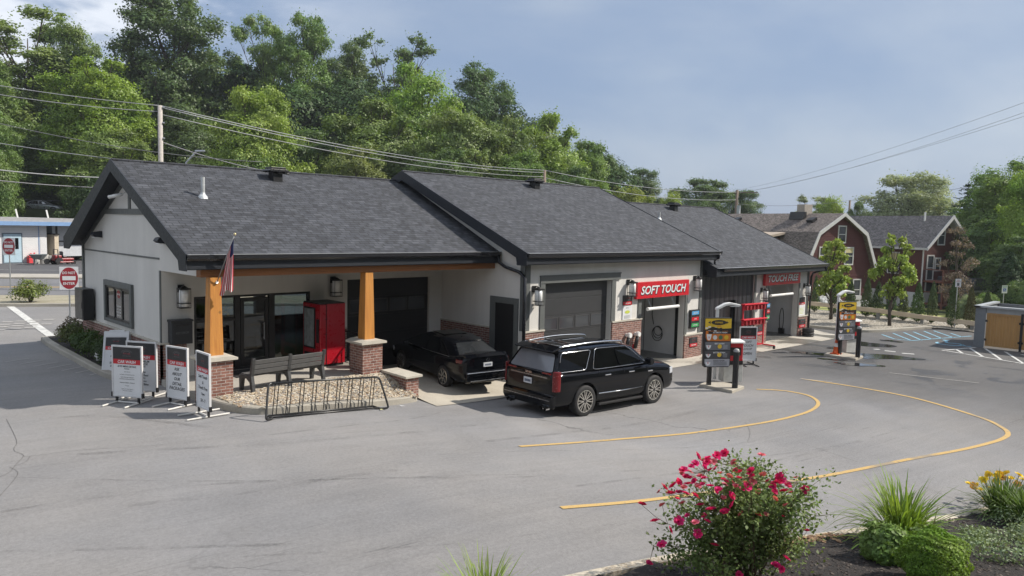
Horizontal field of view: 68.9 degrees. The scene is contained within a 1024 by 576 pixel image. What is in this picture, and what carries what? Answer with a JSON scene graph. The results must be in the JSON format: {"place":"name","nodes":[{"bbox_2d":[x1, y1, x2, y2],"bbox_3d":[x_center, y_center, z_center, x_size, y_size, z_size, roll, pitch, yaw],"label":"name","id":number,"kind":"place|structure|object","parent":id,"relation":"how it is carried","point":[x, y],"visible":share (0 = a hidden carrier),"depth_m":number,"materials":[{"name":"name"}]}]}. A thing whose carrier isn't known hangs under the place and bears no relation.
{"place":"outdoors","nodes":[
{"label":"outdoors","id":0,"kind":"place"},
{"bbox_2d":[0,259,81,273],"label":"shop parking lot","id":1,"kind":"structure","parent":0,"point":[26,268],"depth_m":62.00,"materials":[{"name":"asphalt"}]},
{"bbox_2d":[0,209,73,263],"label":"white shop","id":2,"kind":"structure","parent":1,"relation":"on","point":[29,234],"depth_m":68.17},
{"bbox_2d":[2,233,22,263],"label":"door","id":3,"kind":"structure","parent":2,"relation":"in","point":[18,257],"depth_m":67.57,"materials":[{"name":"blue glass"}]},
{"bbox_2d":[46,226,81,259],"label":"box trailer","id":4,"kind":"object","parent":1,"relation":"on","point":[74,252],"visible":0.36,"depth_m":72.17,"materials":[{"name":"metal"}]},
{"bbox_2d":[0,279,81,294],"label":"road","id":5,"kind":"structure","parent":0,"point":[54,284],"depth_m":46.97,"materials":[{"name":"asphalt"}]},
{"bbox_2d":[48,335,101,365],"bbox_3d":[-12.911,2.078,23.694,1.680,0.018,9.900,-3,7,-45],"label":"mulch bed","id":6,"kind":"object","parent":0,"point":[61,343],"visible":0.22,"depth_m":24.23,"materials":[{"name":"wood"}]},
{"bbox_2d":[0,295,252,302],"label":"island strip","id":7,"kind":"object","parent":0,"point":[51,299],"visible":0.04,"depth_m":38.15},
{"bbox_2d":[6,277,51,301],"bbox_3d":[-23.766,0.121,36.731,1.701,1.310,1.779,1,5,1],"label":"bush","id":8,"kind":"object","parent":7,"relation":"on","point":[28,293],"visible":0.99,"depth_m":36.63,"materials":[{"name":"green plant"}]},
{"bbox_2d":[162,360,355,399],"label":"sidewalk","id":9,"kind":"structure","parent":0,"point":[265,380],"depth_m":20.53,"materials":[{"name":"concrete"}]},
{"bbox_2d":[239,349,325,392],"bbox_3d":[-5.959,2.115,19.491,0.658,0.880,2.170,5,6,40],"label":"bench","id":10,"kind":"object","parent":9,"relation":"on","point":[288,361],"visible":0.94,"depth_m":19.26,"materials":[{"name":"wood"}]},
{"bbox_2d":[303,299,344,366],"bbox_3d":[-5.708,1.351,22.606,0.866,1.900,1.004,-3,7,-45],"label":"vending machine","id":11,"kind":"object","parent":9,"relation":"on","point":[324,324],"visible":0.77,"depth_m":22.28,"materials":[{"name":"red metal"}]},
{"bbox_2d":[216,372,418,408],"bbox_3d":[-4.873,2.768,19.291,5.050,0.374,1.850,-3,7,-45],"label":"gravel bed","id":12,"kind":"object","parent":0,"point":[343,392],"visible":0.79,"depth_m":19.78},
{"bbox_2d":[12,166,967,319],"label":"ground","id":13,"kind":"structure","parent":0,"point":[36,213],"depth_m":91.16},
{"bbox_2d":[0,147,26,216],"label":"bushy tree","id":14,"kind":"object","parent":13,"relation":"on","point":[8,205],"visible":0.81,"depth_m":82.06,"materials":[{"name":"green plant"}]},
{"bbox_2d":[0,111,26,199],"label":"tree","id":15,"kind":"object","parent":13,"relation":"on","point":[4,136],"visible":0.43,"depth_m":85.64,"materials":[{"name":"green plant"}]},
{"bbox_2d":[0,133,32,202],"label":"tree","id":16,"kind":"object","parent":13,"relation":"on","point":[24,178],"visible":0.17,"depth_m":94.77,"materials":[{"name":"green plant"}]},
{"bbox_2d":[0,58,40,166],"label":"tree","id":17,"kind":"object","parent":13,"relation":"on","point":[12,104],"visible":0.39,"depth_m":101.99,"materials":[{"name":"green plant"}]},
{"bbox_2d":[0,4,81,182],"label":"tree","id":18,"kind":"object","parent":13,"relation":"on","point":[47,54],"visible":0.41,"depth_m":109.61,"materials":[{"name":"green plant"}]},
{"bbox_2d":[16,124,74,207],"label":"tree","id":19,"kind":"object","parent":13,"relation":"on","point":[35,166],"visible":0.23,"depth_m":100.85,"materials":[{"name":"green plant"}]},
{"bbox_2d":[23,18,103,135],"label":"tree","id":20,"kind":"object","parent":13,"relation":"on","point":[75,36],"visible":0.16,"depth_m":116.37,"materials":[{"name":"green plant"}]},
{"bbox_2d":[49,168,101,218],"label":"bushy tree","id":21,"kind":"object","parent":13,"relation":"on","point":[73,198],"visible":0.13,"depth_m":85.80,"materials":[{"name":"green plant"}]},
{"bbox_2d":[26,52,163,196],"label":"tree","id":22,"kind":"object","parent":13,"relation":"on","point":[96,83],"visible":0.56,"depth_m":94.12,"materials":[{"name":"green plant"}]},
{"bbox_2d":[55,127,164,217],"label":"tree","id":23,"kind":"object","parent":13,"relation":"on","point":[107,151],"visible":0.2,"depth_m":87.89,"materials":[{"name":"green plant"}]},
{"bbox_2d":[96,0,233,158],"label":"tree","id":24,"kind":"object","parent":13,"relation":"on","point":[168,84],"visible":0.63,"depth_m":114.04,"materials":[{"name":"green plant"}]},
{"bbox_2d":[145,115,228,164],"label":"tree","id":25,"kind":"object","parent":13,"relation":"on","point":[188,139],"visible":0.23,"depth_m":95.17,"materials":[{"name":"green plant"}]},
{"bbox_2d":[196,47,244,131],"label":"tree","id":26,"kind":"object","parent":13,"relation":"on","point":[237,59],"visible":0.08,"depth_m":125.79,"materials":[{"name":"green plant"}]},
{"bbox_2d":[219,149,287,169],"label":"bushy tree","id":27,"kind":"object","parent":13,"relation":"on","point":[256,164],"visible":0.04,"depth_m":79.12,"materials":[{"name":"green plant"}]},
{"bbox_2d":[198,75,317,172],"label":"tree","id":28,"kind":"object","parent":13,"relation":"on","point":[246,101],"visible":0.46,"depth_m":82.17,"materials":[{"name":"green plant"}]},
{"bbox_2d":[227,6,289,120],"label":"tree","id":29,"kind":"object","parent":13,"relation":"on","point":[265,58],"visible":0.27,"depth_m":124.69,"materials":[{"name":"green plant"}]},
{"bbox_2d":[268,7,336,164],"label":"tree","id":30,"kind":"object","parent":13,"relation":"on","point":[314,35],"visible":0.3,"depth_m":123.06,"materials":[{"name":"green plant"}]},
{"bbox_2d":[272,126,336,172],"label":"tree","id":31,"kind":"object","parent":13,"relation":"on","point":[302,154],"visible":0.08,"depth_m":94.23,"materials":[{"name":"green plant"}]},
{"bbox_2d":[9,47,646,195],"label":"woodland","id":32,"kind":"object","parent":13,"relation":"on","point":[307,111],"visible":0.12,"depth_m":117.01,"materials":[{"name":"green plant"}]},
{"bbox_2d":[323,35,373,164],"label":"tree","id":33,"kind":"object","parent":13,"relation":"on","point":[348,61],"visible":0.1,"depth_m":130.41,"materials":[{"name":"green plant"}]},
{"bbox_2d":[317,142,390,178],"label":"tree","id":34,"kind":"object","parent":13,"relation":"on","point":[355,166],"visible":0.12,"depth_m":82.55,"materials":[{"name":"green plant"}]},
{"bbox_2d":[310,91,423,178],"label":"tree","id":35,"kind":"object","parent":13,"relation":"on","point":[397,138],"visible":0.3,"depth_m":90.19,"materials":[{"name":"green plant"}]},
{"bbox_2d":[348,28,438,113],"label":"tree","id":36,"kind":"object","parent":13,"relation":"on","point":[406,55],"visible":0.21,"depth_m":138.87,"materials":[{"name":"green plant"}]},
{"bbox_2d":[370,56,465,167],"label":"tree","id":37,"kind":"object","parent":13,"relation":"on","point":[412,99],"visible":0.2,"depth_m":101.82,"materials":[{"name":"green plant"}]},
{"bbox_2d":[405,144,494,176],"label":"tree","id":38,"kind":"object","parent":13,"relation":"on","point":[448,155],"visible":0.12,"depth_m":82.74,"materials":[{"name":"green plant"}]},
{"bbox_2d":[405,105,500,177],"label":"tree","id":39,"kind":"object","parent":13,"relation":"on","point":[454,123],"visible":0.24,"depth_m":87.74,"materials":[{"name":"green plant"}]},
{"bbox_2d":[450,56,518,148],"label":"tree","id":40,"kind":"object","parent":13,"relation":"on","point":[480,81],"visible":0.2,"depth_m":131.93,"materials":[{"name":"green plant"}]},
{"bbox_2d":[477,111,542,178],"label":"tree","id":41,"kind":"object","parent":13,"relation":"on","point":[502,143],"visible":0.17,"depth_m":90.74,"materials":[{"name":"green plant"}]},
{"bbox_2d":[493,148,555,182],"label":"tree","id":42,"kind":"object","parent":13,"relation":"on","point":[516,159],"visible":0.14,"depth_m":86.84,"materials":[{"name":"green plant"}]},
{"bbox_2d":[517,106,596,181],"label":"tree","id":43,"kind":"object","parent":13,"relation":"on","point":[555,147],"visible":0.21,"depth_m":96.44,"materials":[{"name":"green plant"}]},
{"bbox_2d":[550,163,598,186],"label":"tree","id":44,"kind":"object","parent":13,"relation":"on","point":[577,172],"visible":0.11,"depth_m":91.09,"materials":[{"name":"green plant"}]},
{"bbox_2d":[569,136,614,194],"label":"tree","id":45,"kind":"object","parent":13,"relation":"on","point":[599,171],"visible":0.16,"depth_m":103.07,"materials":[{"name":"green plant"}]},
{"bbox_2d":[612,185,658,202],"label":"bushy tree","id":46,"kind":"object","parent":13,"relation":"on","point":[625,196],"visible":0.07,"depth_m":107.20,"materials":[{"name":"green plant"}]},
{"bbox_2d":[626,166,664,203],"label":"tree","id":47,"kind":"object","parent":13,"relation":"on","point":[647,181],"visible":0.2,"depth_m":148.70,"materials":[{"name":"green plant"}]},
{"bbox_2d":[661,176,742,213],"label":"tree","id":48,"kind":"object","parent":13,"relation":"on","point":[709,194],"visible":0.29,"depth_m":144.47,"materials":[{"name":"green plant"}]},
{"bbox_2d":[723,188,766,213],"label":"tree","id":49,"kind":"object","parent":13,"relation":"on","point":[748,206],"visible":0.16,"depth_m":148.41,"materials":[{"name":"green plant"}]},
{"bbox_2d":[728,204,876,305],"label":"red gambrel house","id":50,"kind":"structure","parent":13,"relation":"on","point":[804,228],"depth_m":67.20,"materials":[{"name":"wood"}]},
{"bbox_2d":[814,193,847,212],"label":"bushy tree","id":51,"kind":"object","parent":13,"relation":"on","point":[830,206],"visible":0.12,"depth_m":117.26,"materials":[{"name":"green plant"}]},
{"bbox_2d":[852,169,964,215],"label":"tree","id":52,"kind":"object","parent":13,"relation":"on","point":[911,207],"visible":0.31,"depth_m":109.95,"materials":[{"name":"green plant"}]},
{"bbox_2d":[850,212,975,309],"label":"red gable house","id":53,"kind":"structure","parent":13,"relation":"on","point":[929,239],"depth_m":70.97,"materials":[{"name":"brown"}]},
{"bbox_2d":[936,274,991,307],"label":"garage building","id":54,"kind":"structure","parent":13,"relation":"on","point":[978,290],"depth_m":68.42,"materials":[{"name":"wood"}]},
{"bbox_2d":[941,217,1013,292],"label":"tree","id":55,"kind":"object","parent":13,"relation":"on","point":[979,237],"visible":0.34,"depth_m":69.54,"materials":[{"name":"green plant"}]},
{"bbox_2d":[950,156,1023,268],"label":"tree","id":56,"kind":"object","parent":13,"relation":"on","point":[986,199],"visible":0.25,"depth_m":73.60,"materials":[{"name":"green plant"}]},
{"bbox_2d":[972,233,1023,301],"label":"tree","id":57,"kind":"object","parent":13,"relation":"on","point":[1017,248],"visible":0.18,"depth_m":62.64,"materials":[{"name":"green plant"}]},
{"bbox_2d":[976,165,1023,275],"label":"tree","id":58,"kind":"object","parent":13,"relation":"on","point":[1016,211],"visible":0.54,"depth_m":66.51,"materials":[{"name":"green plant"}]},
{"bbox_2d":[989,251,1023,303],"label":"columnar evergreen","id":59,"kind":"object","parent":13,"relation":"on","point":[1009,270],"visible":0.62,"depth_m":59.37,"materials":[{"name":"green plant"}]},
{"bbox_2d":[0,307,1023,575],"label":"parking lot","id":60,"kind":"structure","parent":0,"point":[414,489],"depth_m":14.72,"materials":[{"name":"asphalt"}]},
{"bbox_2d":[59,267,78,324],"bbox_3d":[-17.244,0.399,29.082,0.640,2.468,0.072,-1,5,-25],"label":"street sign","id":61,"kind":"object","parent":60,"relation":"on","point":[68,278],"visible":0.98,"depth_m":29.00,"materials":[{"name":"metal"}]},
{"bbox_2d":[41,336,158,384],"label":"planting bed kerb","id":62,"kind":"structure","parent":60,"relation":"on","point":[47,341],"depth_m":22.68,"materials":[{"name":"concrete"}]},
{"bbox_2d":[102,330,130,370],"bbox_3d":[-11.230,1.771,21.247,0.660,1.160,0.640,1,5,-9],"label":"frame sign","id":63,"kind":"object","parent":60,"relation":"on","point":[116,337],"visible":0.56,"depth_m":21.10,"materials":[{"name":"plastic"}]},
{"bbox_2d":[101,345,152,408],"bbox_3d":[-9.177,2.063,17.805,0.875,1.390,0.960,2,5,12],"label":"sign stand","id":64,"kind":"object","parent":60,"relation":"on","point":[127,369],"visible":1,"depth_m":17.78,"materials":[{"name":"plastic"}]},
{"bbox_2d":[119,340,165,401],"bbox_3d":[-9.169,2.009,18.485,0.900,1.390,0.960,2,5,12],"label":"sign stand","id":65,"kind":"object","parent":60,"relation":"on","point":[150,369],"visible":0.42,"depth_m":18.42,"materials":[{"name":"plastic"}]},
{"bbox_2d":[152,345,194,410],"bbox_3d":[-7.962,2.092,17.758,0.807,1.410,0.960,4,5,28],"label":"sign stand","id":66,"kind":"object","parent":60,"relation":"on","point":[177,372],"visible":1,"depth_m":17.73,"materials":[{"name":"plastic"}]},
{"bbox_2d":[177,350,229,420],"bbox_3d":[-6.985,2.168,16.891,0.763,1.450,0.960,6,7,45],"label":"sign stand","id":67,"kind":"object","parent":60,"relation":"on","point":[203,380],"visible":1,"depth_m":16.86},
{"bbox_2d":[211,394,416,414],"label":"gravel bed kerb","id":68,"kind":"structure","parent":60,"relation":"on","point":[221,404],"depth_m":17.83,"materials":[{"name":"concrete"}]},
{"bbox_2d":[265,376,388,420],"bbox_3d":[-4.388,2.601,17.843,3.312,0.816,0.380,3,3,-44],"label":"bike rack","id":69,"kind":"object","parent":60,"relation":"on","point":[298,413],"visible":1,"depth_m":17.84,"materials":[{"name":"metal"}]},
{"bbox_2d":[381,367,422,398],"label":"wall","id":70,"kind":"structure","parent":60,"relation":"on","point":[407,380],"depth_m":20.80,"materials":[{"name":"red brick"}]},
{"bbox_2d":[382,364,505,405],"bbox_3d":[-2.320,2.995,23.465,4.430,0.360,5.300,-3,7,-45],"label":"concrete apron","id":71,"kind":"object","parent":60,"relation":"on","point":[432,390],"visible":0.27,"depth_m":22.24,"materials":[{"name":"concrete"}]},
{"bbox_2d":[393,329,508,386],"bbox_3d":[-2.087,2.093,23.893,2.140,1.479,4.774,-2,7,-36],"label":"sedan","id":72,"kind":"object","parent":71,"relation":"on","point":[449,357],"visible":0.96,"depth_m":22.53,"materials":[{"name":"black paint"}]},
{"bbox_2d":[63,158,829,400],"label":"car wash building","id":73,"kind":"structure","parent":60,"relation":"on","point":[403,255],"depth_m":24.04,"materials":[{"name":"white paint"}]},
{"bbox_2d":[75,287,93,319],"bbox_3d":[-13.748,0.495,23.964,0.335,0.990,0.900,-3,7,-45],"label":"utility cabinet","id":74,"kind":"object","parent":73,"relation":"attached to","point":[84,303],"visible":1,"depth_m":23.69,"materials":[{"name":"metal"}]},
{"bbox_2d":[167,318,193,344],"bbox_3d":[-8.918,1.171,20.073,0.590,0.660,0.300,-3,7,-45],"label":"drop box","id":75,"kind":"object","parent":73,"relation":"attached to","point":[180,331],"visible":1,"depth_m":19.96,"materials":[{"name":"metal"}]},
{"bbox_2d":[215,233,235,295],"bbox_3d":[-6.842,-0.566,17.884,0.694,1.530,0.240,3,5,18],"label":"flag","id":76,"kind":"object","parent":73,"relation":"attached to","point":[227,282],"visible":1,"depth_m":17.85,"materials":[{"name":"multicoloured fabric"}]},
{"bbox_2d":[634,279,688,298],"bbox_3d":[5.855,0.029,29.017,3.580,0.620,0.178,-3,7,-45],"label":"wall sign","id":77,"kind":"object","parent":73,"relation":"attached to","point":[654,289],"visible":0.98,"depth_m":28.87,"materials":[{"name":"plastic"}]},
{"bbox_2d":[763,272,800,285],"bbox_3d":[13.127,-0.491,36.237,3.740,0.620,0.178,-3,7,-45],"label":"wall sign","id":78,"kind":"object","parent":73,"relation":"attached to","point":[780,279],"visible":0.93,"depth_m":35.99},
{"bbox_2d":[503,334,671,416],"bbox_3d":[2.419,2.439,22.194,5.420,2.027,2.600,-1,5,-42],"label":"suv","id":79,"kind":"object","parent":60,"relation":"on","point":[579,376],"visible":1,"depth_m":20.80,"materials":[{"name":"black paint"}]},
{"bbox_2d":[520,389,819,446],"bbox_3d":[5.081,3.461,20.050,12.490,0.483,2.591,-3,7,-45],"label":"yellow lane line","id":80,"kind":"object","parent":60,"relation":"on","point":[817,405],"visible":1,"depth_m":19.57,"materials":[{"name":"paint"}]},
{"bbox_2d":[662,330,834,367],"bbox_3d":[8.922,2.815,31.787,23.200,0.018,2.400,-3,7,-45],"label":"concrete apron","id":81,"kind":"object","parent":60,"relation":"on","point":[786,342],"visible":0.39,"depth_m":35.21,"materials":[{"name":"concrete"}]},
{"bbox_2d":[740,302,774,348],"bbox_3d":[10.824,1.702,33.499,1.800,2.050,1.280,-2,6,-38],"label":"mat rack","id":82,"kind":"object","parent":81,"relation":"on","point":[753,321],"visible":0.88,"depth_m":33.40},
{"bbox_2d":[739,327,758,366],"bbox_3d":[9.288,2.275,29.399,0.780,1.510,0.960,1,5,-9],"label":"sign stand","id":83,"kind":"object","parent":60,"relation":"on","point":[748,335],"visible":0.88,"depth_m":29.39,"materials":[{"name":"plastic"}]},
{"bbox_2d":[564,507,989,575],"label":"old kerb","id":84,"kind":"structure","parent":60,"relation":"on","point":[618,569],"depth_m":9.79,"materials":[{"name":"concrete"}]},
{"bbox_2d":[560,378,1010,508],"bbox_3d":[8.217,3.613,17.814,6.270,0.702,17.757,4,6,33],"label":"yellow lane line","id":85,"kind":"object","parent":60,"relation":"on","point":[1007,434],"visible":0.94,"depth_m":17.13,"materials":[{"name":"paint"}]},
{"bbox_2d":[973,301,1023,351],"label":"dumpster enclosure","id":86,"kind":"object","parent":60,"relation":"on","point":[999,324],"visible":0.98,"depth_m":35.21,"materials":[{"name":"wood"}]},
{"bbox_2d":[0,0,1023,215],"label":"sky","id":87,"kind":"structure","parent":0,"point":[746,93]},
{"bbox_2d":[700,380,743,392],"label":"concrete island","id":88,"kind":"structure","parent":0,"point":[721,386],"depth_m":24.79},
{"bbox_2d":[702,317,731,384],"bbox_3d":[6.799,2.111,24.883,0.960,2.280,0.207,1,5,-9],"label":"menu board","id":89,"kind":"object","parent":88,"relation":"on","point":[716,348],"visible":1,"depth_m":24.76,"materials":[{"name":"metal"}]},
{"bbox_2d":[713,302,744,381],"bbox_3d":[7.487,1.859,25.648,0.875,2.690,0.747,1,5,-9],"label":"pay station","id":90,"kind":"object","parent":88,"relation":"on","point":[724,374],"visible":0.63,"depth_m":25.52,"materials":[{"name":"metal"}]},
{"bbox_2d":[596,511,1023,575],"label":"mulch bed","id":91,"kind":"object","parent":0,"point":[644,571],"visible":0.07,"depth_m":9.97,"materials":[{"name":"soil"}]},
{"bbox_2d":[434,543,537,575],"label":"grass clump","id":92,"kind":"object","parent":91,"relation":"on","point":[486,573],"visible":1,"depth_m":8.56,"materials":[{"name":"plant"}]},
{"bbox_2d":[638,440,840,575],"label":"rose bush","id":93,"kind":"object","parent":91,"relation":"on","point":[756,517],"visible":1,"depth_m":8.77,"materials":[{"name":"green plant"}]},
{"bbox_2d":[858,520,909,565],"bbox_3d":[5.079,3.482,10.163,0.724,0.616,0.772,2,5,8],"label":"sedum mound","id":94,"kind":"object","parent":91,"relation":"on","point":[875,542],"visible":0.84,"depth_m":10.01,"materials":[{"name":"green plant"}]},
{"bbox_2d":[818,459,994,551],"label":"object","id":95,"kind":"object","parent":91,"relation":"on","point":[902,513],"visible":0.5,"depth_m":11.04,"materials":[{"name":"plant"}]},
{"bbox_2d":[893,525,974,575],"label":"boxwood bush","id":96,"kind":"object","parent":91,"relation":"on","point":[939,542],"visible":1,"depth_m":9.06,"materials":[{"name":"green plant"}]},
{"bbox_2d":[948,469,1023,523],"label":"daylily clump","id":97,"kind":"object","parent":91,"relation":"on","point":[997,482],"visible":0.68,"depth_m":13.53,"materials":[{"name":"yellow plant"}]},
{"bbox_2d":[951,505,1023,567],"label":"ground cover","id":98,"kind":"object","parent":91,"relation":"on","point":[984,534],"visible":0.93,"depth_m":11.24,"materials":[{"name":"plant"}]},
{"bbox_2d":[973,475,1023,528],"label":"daylily clump","id":99,"kind":"object","parent":91,"relation":"on","point":[1019,503],"visible":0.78,"depth_m":12.85,"materials":[{"name":"plant"}]},
{"bbox_2d":[824,351,862,360],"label":"concrete island","id":100,"kind":"structure","parent":0,"point":[847,356],"depth_m":31.67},
{"bbox_2d":[836,301,856,354],"bbox_3d":[14.238,1.711,31.907,0.960,2.280,0.207,0,5,-21],"label":"menu board","id":101,"kind":"object","parent":100,"relation":"on","point":[846,321],"visible":1,"depth_m":31.78,"materials":[{"name":"metal"}]},
{"bbox_2d":[834,290,861,352],"bbox_3d":[14.754,1.455,32.672,0.875,2.690,0.747,0,5,-21],"label":"pay station","id":102,"kind":"object","parent":100,"relation":"on","point":[848,346],"visible":0.52,"depth_m":32.59,"materials":[{"name":"metal"}]},
{"bbox_2d":[807,309,974,331],"bbox_3d":[19.914,1.753,44.942,9.600,0.402,19.000,-3,7,-45],"label":"gravel bed","id":103,"kind":"object","parent":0,"point":[819,317],"visible":0.27,"depth_m":44.26,"materials":[{"name":"gravel"}]},
{"bbox_2d":[813,237,852,319],"bbox_3d":[19.528,-0.277,45.205,2.265,5.729,2.168,-3,7,-44],"label":"young tree","id":104,"kind":"object","parent":103,"relation":"on","point":[830,276],"visible":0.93,"depth_m":44.94,"materials":[{"name":"green plant"}]},
{"bbox_2d":[864,232,917,325],"bbox_3d":[21.856,-0.149,42.791,2.398,6.105,2.393,-1,5,-30],"label":"young tree","id":105,"kind":"object","parent":103,"relation":"on","point":[896,286],"visible":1,"depth_m":42.48,"materials":[{"name":"green plant"}]},
{"bbox_2d":[808,301,974,329],"bbox_3d":[21.891,1.613,47.052,0.485,0.950,19.110,-2,6,-39],"label":"rail fence","id":106,"kind":"object","parent":103,"relation":"on","point":[878,311],"visible":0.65,"depth_m":44.71,"materials":[{"name":"wood"}]},
{"bbox_2d":[945,280,960,326],"bbox_3d":[25.431,1.008,42.979,0.869,3.053,0.862,3,5,23],"label":"columnar evergreen","id":107,"kind":"object","parent":103,"relation":"on","point":[952,296],"visible":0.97,"depth_m":42.84,"materials":[{"name":"green plant"}]},
{"bbox_2d":[808,303,973,320],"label":"lawn","id":108,"kind":"structure","parent":0,"point":[941,314],"depth_m":60.46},
{"bbox_2d":[932,225,979,314],"bbox_3d":[35.448,-0.978,59.844,3.238,8.120,3.152,3,5,22],"label":"bare tree","id":109,"kind":"object","parent":108,"relation":"on","point":[956,272],"visible":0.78,"depth_m":59.65,"materials":[{"name":"brown plant"}]},
{"bbox_2d":[996,280,1023,304],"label":"bush","id":110,"kind":"object","parent":108,"relation":"on","point":[1018,299],"visible":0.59,"depth_m":57.62,"materials":[{"name":"green plant"}]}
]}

